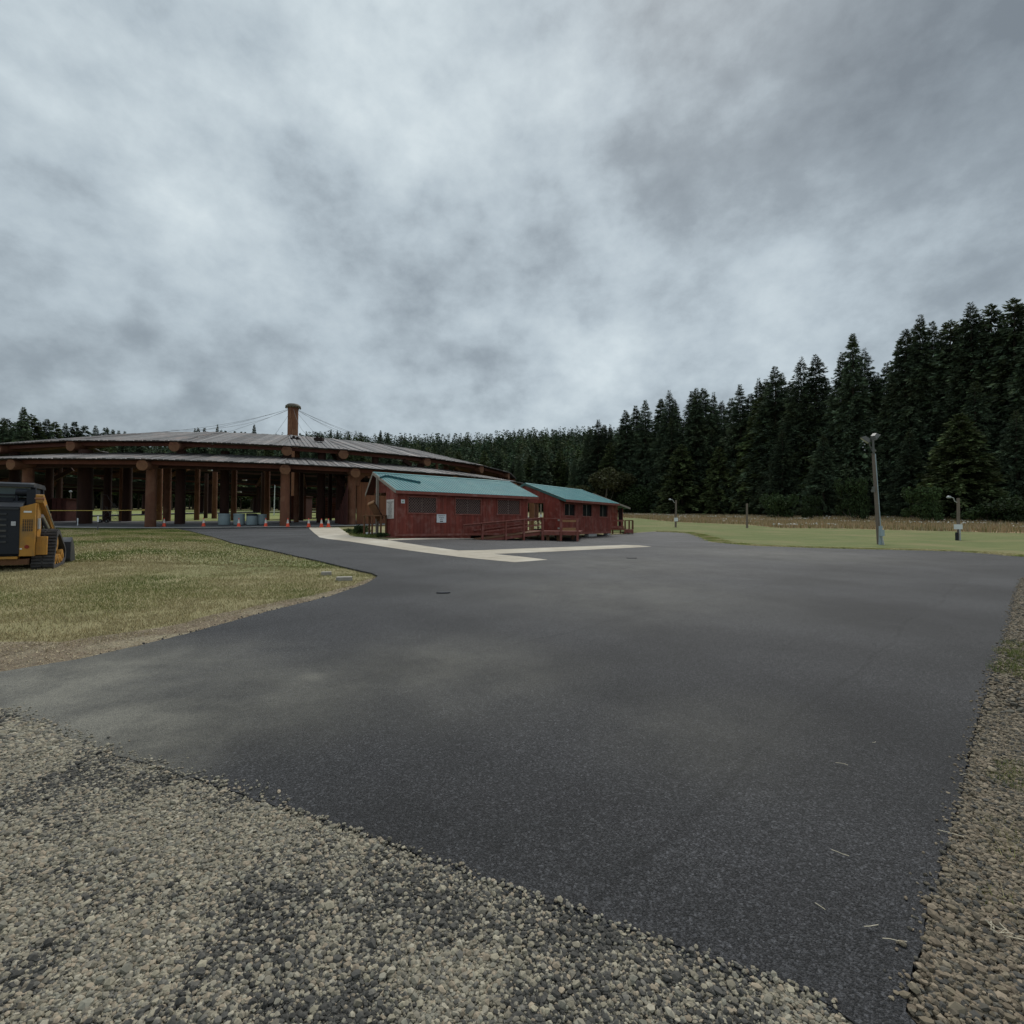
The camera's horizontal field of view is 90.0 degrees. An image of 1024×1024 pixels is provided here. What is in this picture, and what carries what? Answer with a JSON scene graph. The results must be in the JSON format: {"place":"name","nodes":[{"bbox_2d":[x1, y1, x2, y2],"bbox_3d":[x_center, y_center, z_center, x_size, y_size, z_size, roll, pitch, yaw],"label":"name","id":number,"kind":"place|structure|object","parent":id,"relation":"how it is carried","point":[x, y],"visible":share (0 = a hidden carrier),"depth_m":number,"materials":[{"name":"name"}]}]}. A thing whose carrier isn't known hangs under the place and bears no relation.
{"place":"outdoors","nodes":[
{"label":"outdoors","id":0,"kind":"place"},
{"bbox_2d":[0,559,375,651],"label":"lawn grass","id":1,"kind":"structure","parent":0,"point":[80,618],"depth_m":9.66,"materials":[{"name":"green plant"}]},
{"bbox_2d":[93,509,334,520],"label":"arena grass","id":2,"kind":"structure","parent":0,"point":[190,517],"depth_m":82.45,"materials":[{"name":"green plant"}]},
{"bbox_2d":[99,403,447,495],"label":"mast","id":3,"kind":"object","parent":2,"relation":"on","point":[292,416],"visible":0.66,"depth_m":87.26,"materials":[{"name":"wood"}]},
{"bbox_2d":[291,496,311,519],"bbox_3d":[-27.380,-0.459,65.013,3.400,3.080,2.220,0,-1,0],"label":"booth","id":4,"kind":"object","parent":2,"relation":"on","point":[307,508],"visible":0.24,"depth_m":64.13,"materials":[{"name":"brown wood"}]},
{"bbox_2d":[43,511,528,526],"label":"arbor floor","id":5,"kind":"structure","parent":0,"point":[158,523],"depth_m":50.86,"materials":[{"name":"grey concrete"}]},
{"bbox_2d":[50,498,76,520],"bbox_3d":[-50.457,-0.147,58.001,1.800,2.730,2.220,0,-1,0],"label":"booth","id":6,"kind":"object","parent":5,"relation":"on","point":[63,503],"visible":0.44,"depth_m":57.02,"materials":[{"name":"brown wood"}]},
{"bbox_2d":[0,432,538,526],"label":"arbor","id":7,"kind":"object","parent":5,"relation":"on","point":[83,459],"visible":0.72,"depth_m":54.51,"materials":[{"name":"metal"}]},
{"bbox_2d":[0,507,917,1023],"bbox_3d":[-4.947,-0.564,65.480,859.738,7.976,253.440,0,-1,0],"label":"ground","id":8,"kind":"structure","parent":0,"point":[170,595],"depth_m":10.72,"materials":[{"name":"green plant"}]},
{"bbox_2d":[0,482,74,569],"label":"track loader","id":9,"kind":"object","parent":8,"relation":"on","point":[26,538],"visible":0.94,"depth_m":12.30,"materials":[{"name":"painted metal"},{"name":"rubber"},{"name":"chrome"}]},
{"bbox_2d":[0,507,19,553],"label":"engine door","id":10,"kind":"structure","parent":9,"relation":"in","point":[9,516],"depth_m":11.95,"materials":[{"name":"black metal"}]},
{"bbox_2d":[0,578,371,671],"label":"soil verge","id":11,"kind":"structure","parent":8,"relation":"on","point":[36,656],"depth_m":6.04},
{"bbox_2d":[0,578,373,669],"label":"straw","id":12,"kind":"object","parent":11,"relation":"on","point":[46,655],"visible":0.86,"depth_m":6.07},
{"bbox_2d":[43,528,344,568],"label":"lawn grass","id":13,"kind":"structure","parent":8,"relation":"on","point":[165,533],"depth_m":20.23,"materials":[{"name":"green plant"}]},
{"bbox_2d":[43,511,539,527],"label":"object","id":14,"kind":"structure","parent":8,"relation":"on","point":[203,527],"depth_m":44.58,"materials":[{"name":"concrete"}]},
{"bbox_2d":[362,515,386,536],"bbox_3d":[-7.998,0.821,29.888,1.377,1.271,0.600,0,-1,26],"label":"railing","id":15,"kind":"object","parent":8,"relation":"on","point":[372,523],"visible":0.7,"depth_m":29.77,"materials":[{"name":"brown wood"}]},
{"bbox_2d":[0,703,852,1023],"bbox_3d":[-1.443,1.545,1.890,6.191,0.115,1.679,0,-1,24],"label":"gravel","id":16,"kind":"structure","parent":8,"relation":"on","point":[50,990],"depth_m":1.89,"materials":[{"name":"grey gravel"}]},
{"bbox_2d":[0,708,111,754],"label":"gravel","id":17,"kind":"structure","parent":16,"relation":"on","point":[19,733],"depth_m":3.44,"materials":[{"name":"grey gravel"}]},
{"bbox_2d":[0,527,1023,1023],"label":"asphalt lot","id":18,"kind":"structure","parent":8,"relation":"on","point":[664,735],"depth_m":3.91,"materials":[{"name":"grey asphalt"}]},
{"bbox_2d":[365,472,538,537],"bbox_3d":[-3.265,-0.167,33.850,11.720,4.410,4.435,1,-2,-38],"label":"cabin","id":19,"kind":"object","parent":18,"relation":"on","point":[459,502],"visible":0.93,"depth_m":31.52,"materials":[{"name":"red wood"}]},
{"bbox_2d":[407,496,436,513],"bbox_3d":[-5.262,-0.401,29.972,1.953,1.039,0.130,1,-2,-38],"label":"window","id":20,"kind":"structure","parent":19,"relation":"in","point":[415,504],"depth_m":29.95,"materials":[{"name":"grey glass"}]},
{"bbox_2d":[454,498,481,514],"bbox_3d":[-2.749,-0.331,31.916,1.984,1.059,0.130,1,-2,-38],"label":"window","id":21,"kind":"structure","parent":19,"relation":"in","point":[462,506],"depth_m":31.92,"materials":[{"name":"grey glass"}]},
{"bbox_2d":[497,499,520,515],"bbox_3d":[-0.232,-0.311,33.864,1.961,1.061,0.130,1,-2,-38],"label":"window","id":22,"kind":"structure","parent":19,"relation":"in","point":[504,506],"depth_m":33.88,"materials":[{"name":"grey glass"}]},
{"bbox_2d":[463,517,543,539],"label":"ramp","id":23,"kind":"structure","parent":18,"relation":"on","point":[523,534],"depth_m":32.57,"materials":[{"name":"brown wood"}]},
{"bbox_2d":[528,518,582,540],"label":"deck","id":24,"kind":"structure","parent":18,"relation":"on","point":[572,532],"depth_m":33.92,"materials":[{"name":"red wood"}]},
{"bbox_2d":[519,483,619,537],"bbox_3d":[5.247,0.061,44.404,6.635,4.311,13.692,-1,-2,36],"label":"cabin","id":25,"kind":"object","parent":18,"relation":"on","point":[592,511],"visible":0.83,"depth_m":39.88,"materials":[{"name":"red wood"}]},
{"bbox_2d":[421,860,837,1013],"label":"asphalt crumbs","id":26,"kind":"object","parent":18,"relation":"on","point":[830,1008],"visible":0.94,"depth_m":1.84,"materials":[{"name":"stone"}]},
{"bbox_2d":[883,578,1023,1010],"bbox_3d":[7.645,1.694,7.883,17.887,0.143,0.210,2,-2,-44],"label":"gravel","id":27,"kind":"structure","parent":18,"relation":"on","point":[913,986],"depth_m":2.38,"materials":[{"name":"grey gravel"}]},
{"bbox_2d":[907,601,1013,1003],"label":"asphalt crumbs","id":28,"kind":"object","parent":18,"relation":"on","point":[941,883],"visible":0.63,"depth_m":2.59,"materials":[{"name":"black asphalt"}]},
{"bbox_2d":[513,456,528,509],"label":"conifer tree","id":29,"kind":"object","parent":8,"relation":"on","point":[520,476],"visible":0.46,"depth_m":171.94,"materials":[{"name":"green plant"}]},
{"bbox_2d":[523,454,539,510],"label":"conifer tree","id":30,"kind":"object","parent":8,"relation":"on","point":[528,465],"visible":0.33,"depth_m":176.91,"materials":[{"name":"green plant"}]},
{"bbox_2d":[528,448,552,485],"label":"conifer tree","id":31,"kind":"object","parent":8,"relation":"on","point":[545,478],"visible":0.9,"depth_m":171.20,"materials":[{"name":"green plant"}]},
{"bbox_2d":[552,449,570,487],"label":"conifer tree","id":32,"kind":"object","parent":8,"relation":"on","point":[561,471],"visible":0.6,"depth_m":177.88,"materials":[{"name":"green plant"}]},
{"bbox_2d":[611,520,633,533],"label":"deck","id":33,"kind":"structure","parent":8,"relation":"on","point":[622,527],"depth_m":45.41,"materials":[{"name":"brown wood"}]},
{"bbox_2d":[906,636,1023,1023],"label":"gravel verge","id":34,"kind":"structure","parent":8,"relation":"on","point":[913,994],"depth_m":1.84,"materials":[{"name":"grey gravel"}]},
{"bbox_2d":[972,815,1023,925],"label":"grass tuft","id":35,"kind":"object","parent":34,"relation":"on","point":[1007,858],"visible":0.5,"depth_m":2.40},
{"bbox_2d":[981,577,1023,717],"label":"gravel","id":36,"kind":"structure","parent":34,"relation":"on","point":[1001,682],"depth_m":5.00,"materials":[{"name":"grey gravel"}]},
{"bbox_2d":[985,640,1023,679],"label":"grass tuft","id":37,"kind":"object","parent":36,"relation":"on","point":[1012,656],"visible":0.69,"depth_m":5.65,"materials":[{"name":"green plant"}]},
{"bbox_2d":[985,757,1023,791],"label":"grass tuft","id":38,"kind":"object","parent":34,"relation":"on","point":[1015,773],"visible":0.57,"depth_m":3.12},
{"bbox_2d":[983,494,1023,522],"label":"bush","id":39,"kind":"object","parent":8,"relation":"on","point":[1015,505],"visible":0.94,"depth_m":66.63,"materials":[{"name":"green plant"}]},
{"bbox_2d":[309,527,649,561],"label":"walkway","id":40,"kind":"structure","parent":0,"point":[332,533],"depth_m":22.55,"materials":[{"name":"concrete"}]},
{"bbox_2d":[0,0,1023,446],"label":"sky","id":41,"kind":"structure","parent":0,"point":[394,217],"materials":[{"name":"grey"}]},
{"bbox_2d":[539,518,1023,556],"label":"mown field","id":42,"kind":"structure","parent":0,"point":[968,541],"depth_m":41.39,"materials":[{"name":"green plant"}]},
{"bbox_2d":[593,493,629,525],"bbox_3d":[7.930,0.064,52.993,7.260,3.740,6.040,0,-1,0],"label":"cabin","id":43,"kind":"object","parent":42,"relation":"on","point":[616,512],"visible":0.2,"depth_m":50.79,"materials":[{"name":"red wood"}]},
{"bbox_2d":[860,433,880,543],"bbox_3d":[22.487,-1.348,32.093,1.198,7.197,0.619,0,-1,6],"label":"light pole","id":44,"kind":"object","parent":42,"relation":"on","point":[872,439],"visible":0.94,"depth_m":31.97,"materials":[{"name":"grey wood"}]},
{"bbox_2d":[946,496,962,539],"bbox_3d":[31.903,0.497,36.901,0.922,3.340,0.496,0,-1,0],"label":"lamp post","id":45,"kind":"object","parent":42,"relation":"on","point":[958,526],"visible":0.97,"depth_m":36.90,"materials":[{"name":"grey wood"}]},
{"bbox_2d":[623,512,1023,532],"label":"dry meadow","id":46,"kind":"structure","parent":0,"point":[883,528],"depth_m":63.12,"materials":[{"name":"plant"}]},
{"bbox_2d":[592,442,620,493],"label":"conifer tree","id":47,"kind":"object","parent":46,"relation":"on","point":[609,458],"visible":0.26,"depth_m":162.79,"materials":[{"name":"green plant"}]},
{"bbox_2d":[588,467,637,502],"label":"broadleaf tree","id":48,"kind":"object","parent":46,"relation":"on","point":[603,482],"visible":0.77,"depth_m":148.45,"materials":[{"name":"green plant"}]},
{"bbox_2d":[605,482,660,513],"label":"bush","id":49,"kind":"object","parent":46,"relation":"on","point":[633,489],"visible":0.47,"depth_m":148.05,"materials":[{"name":"green plant"}]},
{"bbox_2d":[623,491,655,513],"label":"bush","id":50,"kind":"object","parent":46,"relation":"on","point":[641,507],"visible":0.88,"depth_m":145.24,"materials":[{"name":"green plant"}]},
{"bbox_2d":[650,444,708,514],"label":"conifer tree","id":51,"kind":"object","parent":46,"relation":"on","point":[682,467],"visible":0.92,"depth_m":136.29,"materials":[{"name":"green plant"}]},
{"bbox_2d":[697,446,739,514],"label":"conifer tree","id":52,"kind":"object","parent":46,"relation":"on","point":[711,486],"visible":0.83,"depth_m":129.94,"materials":[{"name":"green plant"}]},
{"bbox_2d":[759,492,799,517],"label":"bush","id":53,"kind":"object","parent":46,"relation":"on","point":[777,504],"visible":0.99,"depth_m":99.52,"materials":[{"name":"green plant"}]},
{"bbox_2d":[801,495,823,518],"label":"bush","id":54,"kind":"object","parent":46,"relation":"on","point":[806,507],"visible":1,"depth_m":91.73,"materials":[{"name":"green plant"}]},
{"bbox_2d":[793,434,850,516],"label":"conifer tree","id":55,"kind":"object","parent":46,"relation":"on","point":[813,483],"visible":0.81,"depth_m":102.62,"materials":[{"name":"green plant"}]},
{"bbox_2d":[833,477,870,519],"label":"bush","id":56,"kind":"object","parent":46,"relation":"on","point":[856,505],"visible":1,"depth_m":83.42,"materials":[{"name":"green plant"}]},
{"bbox_2d":[880,430,935,517],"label":"conifer tree","id":57,"kind":"object","parent":46,"relation":"on","point":[903,471],"visible":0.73,"depth_m":88.08,"materials":[{"name":"green plant"}]},
{"bbox_2d":[900,485,944,522],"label":"bush","id":58,"kind":"object","parent":46,"relation":"on","point":[927,507],"visible":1,"depth_m":73.38,"materials":[{"name":"green plant"}]},
{"bbox_2d":[902,413,1010,520],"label":"conifer tree","id":59,"kind":"object","parent":46,"relation":"on","point":[977,469],"visible":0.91,"depth_m":76.35,"materials":[{"name":"green plant"}]},
{"bbox_2d":[950,502,1023,521],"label":"bush","id":60,"kind":"object","parent":46,"relation":"on","point":[976,511],"visible":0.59,"depth_m":69.90,"materials":[{"name":"green plant"}]},
{"bbox_2d":[979,410,1023,503],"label":"conifer tree","id":61,"kind":"object","parent":46,"relation":"on","point":[1013,471],"visible":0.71,"depth_m":75.91,"materials":[{"name":"green plant"}]},
{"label":"woodland floor","id":62,"kind":"structure","parent":0,"visible":0},
{"bbox_2d":[12,407,38,473],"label":"conifer tree","id":63,"kind":"object","parent":62,"relation":"on","point":[22,429],"visible":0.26,"depth_m":133.99,"materials":[{"name":"green plant"}]},
{"bbox_2d":[19,414,47,439],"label":"conifer tree","id":64,"kind":"object","parent":62,"relation":"on","point":[33,423],"visible":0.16,"depth_m":137.43,"materials":[{"name":"green plant"}]},
{"bbox_2d":[573,427,599,488],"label":"conifer tree","id":65,"kind":"object","parent":62,"relation":"on","point":[584,447],"visible":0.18,"depth_m":172.11,"materials":[{"name":"green plant"}]},
{"bbox_2d":[576,419,610,492],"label":"conifer tree","id":66,"kind":"object","parent":62,"relation":"on","point":[594,464],"visible":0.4,"depth_m":167.55,"materials":[{"name":"green plant"}]},
{"bbox_2d":[607,410,642,501],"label":"conifer tree","id":67,"kind":"object","parent":62,"relation":"on","point":[624,443],"visible":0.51,"depth_m":162.23,"materials":[{"name":"green plant"}]},
{"bbox_2d":[621,400,656,490],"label":"conifer tree","id":68,"kind":"object","parent":62,"relation":"on","point":[641,448],"visible":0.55,"depth_m":157.63,"materials":[{"name":"green plant"}]},
{"bbox_2d":[642,399,666,491],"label":"conifer tree","id":69,"kind":"object","parent":62,"relation":"on","point":[660,406],"visible":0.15,"depth_m":155.97,"materials":[{"name":"green plant"}]},
{"bbox_2d":[641,390,685,513],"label":"conifer tree","id":70,"kind":"object","parent":62,"relation":"on","point":[669,413],"visible":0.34,"depth_m":150.15,"materials":[{"name":"green plant"}]},
{"bbox_2d":[647,418,683,513],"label":"conifer tree","id":71,"kind":"object","parent":62,"relation":"on","point":[667,454],"visible":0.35,"depth_m":145.60,"materials":[{"name":"green plant"}]},
{"bbox_2d":[672,391,710,508],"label":"conifer tree","id":72,"kind":"object","parent":62,"relation":"on","point":[686,413],"visible":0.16,"depth_m":144.28,"materials":[{"name":"green plant"}]},
{"bbox_2d":[676,388,715,509],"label":"conifer tree","id":73,"kind":"object","parent":62,"relation":"on","point":[703,438],"visible":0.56,"depth_m":140.34,"materials":[{"name":"green plant"}]},
{"bbox_2d":[691,388,721,486],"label":"conifer tree","id":74,"kind":"object","parent":62,"relation":"on","point":[706,408],"visible":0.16,"depth_m":142.18,"materials":[{"name":"green plant"}]},
{"bbox_2d":[696,392,723,507],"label":"conifer tree","id":75,"kind":"object","parent":62,"relation":"on","point":[717,421],"visible":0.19,"depth_m":141.62,"materials":[{"name":"green plant"}]},
{"bbox_2d":[699,398,738,499],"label":"conifer tree","id":76,"kind":"object","parent":62,"relation":"on","point":[729,405],"visible":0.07,"depth_m":138.38,"materials":[{"name":"green plant"}]},
{"bbox_2d":[709,384,749,509],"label":"conifer tree","id":77,"kind":"object","parent":62,"relation":"on","point":[737,428],"visible":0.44,"depth_m":130.34,"materials":[{"name":"green plant"}]},
{"bbox_2d":[732,379,764,508],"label":"conifer tree","id":78,"kind":"object","parent":62,"relation":"on","point":[757,394],"visible":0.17,"depth_m":126.85,"materials":[{"name":"green plant"}]},
{"bbox_2d":[721,396,778,511],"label":"conifer tree","id":79,"kind":"object","parent":62,"relation":"on","point":[744,446],"visible":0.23,"depth_m":124.60,"materials":[{"name":"green plant"}]},
{"bbox_2d":[736,366,793,512],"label":"conifer tree","id":80,"kind":"object","parent":62,"relation":"on","point":[770,409],"visible":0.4,"depth_m":120.85,"materials":[{"name":"green plant"}]},
{"bbox_2d":[756,357,826,510],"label":"conifer tree","id":81,"kind":"object","parent":62,"relation":"on","point":[792,399],"visible":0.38,"depth_m":113.89,"materials":[{"name":"green plant"}]},
{"bbox_2d":[783,354,834,497],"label":"conifer tree","id":82,"kind":"object","parent":62,"relation":"on","point":[818,381],"visible":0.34,"depth_m":111.74,"materials":[{"name":"green plant"}]},
{"bbox_2d":[787,411,830,509],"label":"conifer tree","id":83,"kind":"object","parent":62,"relation":"on","point":[814,444],"visible":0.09,"depth_m":110.33,"materials":[{"name":"green plant"}]},
{"bbox_2d":[806,352,864,510],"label":"conifer tree","id":84,"kind":"object","parent":62,"relation":"on","point":[833,404],"visible":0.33,"depth_m":105.55,"materials":[{"name":"green plant"}]},
{"bbox_2d":[824,333,886,515],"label":"conifer tree","id":85,"kind":"object","parent":62,"relation":"on","point":[860,410],"visible":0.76,"depth_m":101.74,"materials":[{"name":"green plant"}]},
{"bbox_2d":[857,347,883,431],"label":"conifer tree","id":86,"kind":"object","parent":62,"relation":"on","point":[871,382],"visible":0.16,"depth_m":105.41,"materials":[{"name":"green plant"}]},
{"bbox_2d":[857,452,885,513],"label":"conifer tree","id":87,"kind":"object","parent":62,"relation":"on","point":[870,485],"visible":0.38,"depth_m":99.19,"materials":[{"name":"green plant"}]},
{"bbox_2d":[869,362,890,446],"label":"conifer tree","id":88,"kind":"object","parent":62,"relation":"on","point":[883,382],"visible":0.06,"depth_m":103.61,"materials":[{"name":"green plant"}]},
{"bbox_2d":[861,340,909,507],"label":"conifer tree","id":89,"kind":"object","parent":62,"relation":"on","point":[879,416],"visible":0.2,"depth_m":98.52,"materials":[{"name":"green plant"}]},
{"bbox_2d":[868,329,938,502],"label":"conifer tree","id":90,"kind":"object","parent":62,"relation":"on","point":[899,375],"visible":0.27,"depth_m":96.61,"materials":[{"name":"green plant"}]},
{"bbox_2d":[882,314,945,499],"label":"conifer tree","id":91,"kind":"object","parent":62,"relation":"on","point":[915,368],"visible":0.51,"depth_m":93.09,"materials":[{"name":"green plant"}]},
{"bbox_2d":[881,321,952,493],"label":"conifer tree","id":92,"kind":"object","parent":62,"relation":"on","point":[933,339],"visible":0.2,"depth_m":92.92,"materials":[{"name":"green plant"}]},
{"bbox_2d":[920,320,969,456],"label":"conifer tree","id":93,"kind":"object","parent":62,"relation":"on","point":[944,333],"visible":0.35,"depth_m":91.23,"materials":[{"name":"green plant"}]},
{"bbox_2d":[925,302,998,470],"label":"conifer tree","id":94,"kind":"object","parent":62,"relation":"on","point":[968,340],"visible":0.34,"depth_m":88.41,"materials":[{"name":"green plant"}]},
{"bbox_2d":[940,381,1002,500],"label":"conifer tree","id":95,"kind":"object","parent":62,"relation":"on","point":[975,405],"visible":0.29,"depth_m":83.50,"materials":[{"name":"green plant"}]},
{"bbox_2d":[964,303,1020,446],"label":"conifer tree","id":96,"kind":"object","parent":62,"relation":"on","point":[978,375],"visible":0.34,"depth_m":85.97,"materials":[{"name":"green plant"}]},
{"bbox_2d":[981,297,1023,442],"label":"conifer tree","id":97,"kind":"object","parent":62,"relation":"on","point":[1002,372],"visible":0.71,"depth_m":83.18,"materials":[{"name":"green plant"}]},
{"bbox_2d":[997,320,1023,481],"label":"conifer tree","id":98,"kind":"object","parent":62,"relation":"on","point":[1018,371],"visible":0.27,"depth_m":80.79,"materials":[{"name":"green plant"}]},
{"bbox_3d":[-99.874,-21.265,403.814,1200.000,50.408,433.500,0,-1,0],"label":"hillside","id":99,"kind":"structure","parent":0,"visible":0},
{"bbox_2d":[139,426,648,507],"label":"hill forest","id":100,"kind":"object","parent":99,"relation":"on","point":[510,448],"visible":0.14,"depth_m":330.67,"materials":[{"name":"green plant"}]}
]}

